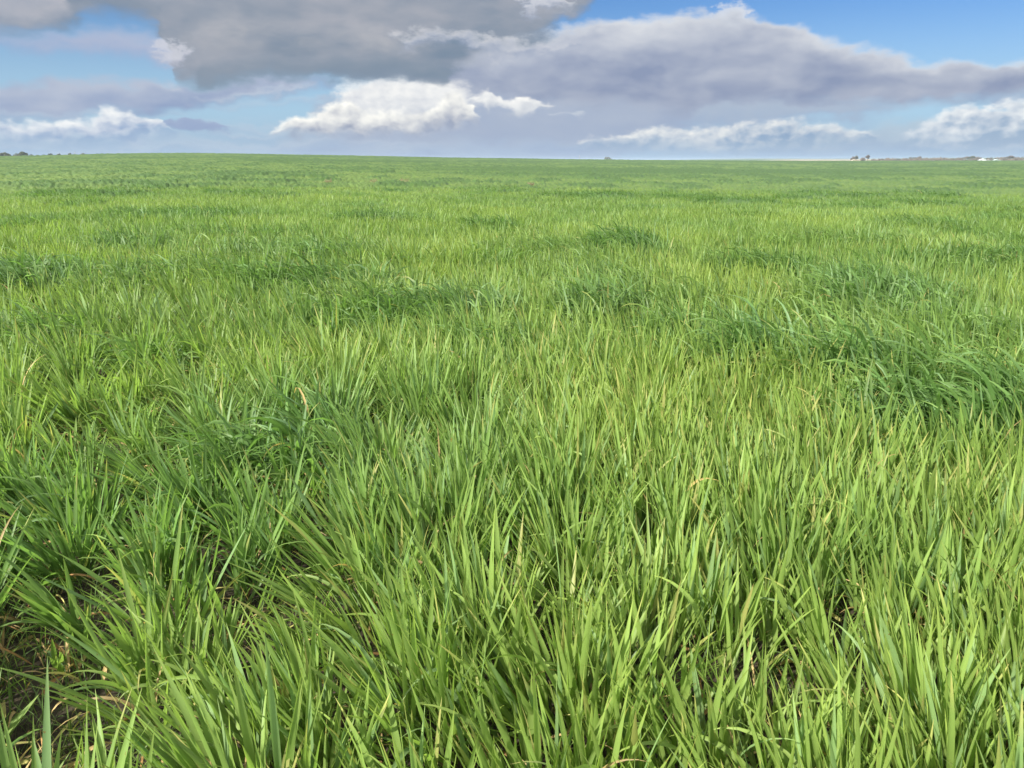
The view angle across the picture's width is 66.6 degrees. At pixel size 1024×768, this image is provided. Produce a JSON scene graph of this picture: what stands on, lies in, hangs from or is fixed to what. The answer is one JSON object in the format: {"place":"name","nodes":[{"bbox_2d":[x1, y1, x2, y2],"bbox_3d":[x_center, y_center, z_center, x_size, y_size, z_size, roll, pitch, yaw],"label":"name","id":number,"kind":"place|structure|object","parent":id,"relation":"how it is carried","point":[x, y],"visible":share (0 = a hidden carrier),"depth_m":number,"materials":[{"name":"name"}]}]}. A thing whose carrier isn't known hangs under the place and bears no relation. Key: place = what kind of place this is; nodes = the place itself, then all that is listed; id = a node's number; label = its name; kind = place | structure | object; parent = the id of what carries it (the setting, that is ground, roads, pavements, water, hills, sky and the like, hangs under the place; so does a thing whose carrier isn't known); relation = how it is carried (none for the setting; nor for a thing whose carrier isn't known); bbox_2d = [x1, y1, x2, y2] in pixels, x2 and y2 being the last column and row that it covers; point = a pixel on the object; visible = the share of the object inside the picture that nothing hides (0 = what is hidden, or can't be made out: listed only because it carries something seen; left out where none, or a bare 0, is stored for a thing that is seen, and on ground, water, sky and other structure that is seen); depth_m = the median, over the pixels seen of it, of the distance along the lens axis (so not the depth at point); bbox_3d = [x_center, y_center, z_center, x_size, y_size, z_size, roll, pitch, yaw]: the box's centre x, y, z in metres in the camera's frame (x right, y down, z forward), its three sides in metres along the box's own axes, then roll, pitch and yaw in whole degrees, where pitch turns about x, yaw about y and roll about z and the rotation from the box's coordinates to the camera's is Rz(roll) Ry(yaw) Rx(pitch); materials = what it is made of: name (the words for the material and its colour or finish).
{"place":"outdoors","nodes":[
{"label":"outdoors","id":0,"kind":"place"},
{"bbox_2d":[0,157,1020,767],"bbox_3d":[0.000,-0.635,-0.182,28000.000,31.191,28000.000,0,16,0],"label":"ground","id":1,"kind":"structure","parent":0,"point":[60,719],"depth_m":2.45,"materials":[{"name":"soil"}]},
{"bbox_2d":[0,360,1015,767],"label":"ground cover","id":2,"kind":"object","parent":1,"relation":"on","point":[84,692],"visible":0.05,"depth_m":2.39,"materials":[{"name":"green plant"}]},
{"bbox_2d":[0,380,1022,767],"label":"dry leaves","id":3,"kind":"object","parent":1,"relation":"on","point":[56,672],"visible":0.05,"depth_m":2.31,"materials":[{"name":"plant"}]},
{"bbox_2d":[0,291,1023,767],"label":"wheat crop","id":4,"kind":"object","parent":1,"relation":"on","point":[550,421],"visible":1,"depth_m":2.70,"materials":[{"name":"green plant"}]},
{"bbox_2d":[0,153,1023,377],"bbox_3d":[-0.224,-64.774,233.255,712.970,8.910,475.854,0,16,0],"label":"wheat field","id":5,"kind":"structure","parent":1,"relation":"on","point":[230,236],"depth_m":11.38,"materials":[{"name":"green plant"}]},
{"bbox_2d":[873,157,1022,160],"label":"scrub","id":6,"kind":"object","parent":1,"relation":"on","point":[918,159],"visible":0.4,"depth_m":685.34,"materials":[{"name":"green plant"}]},
{"bbox_2d":[0,0,1023,159],"label":"sky","id":7,"kind":"structure","parent":0,"point":[540,79],"materials":[{"name":"blue"}]}
]}

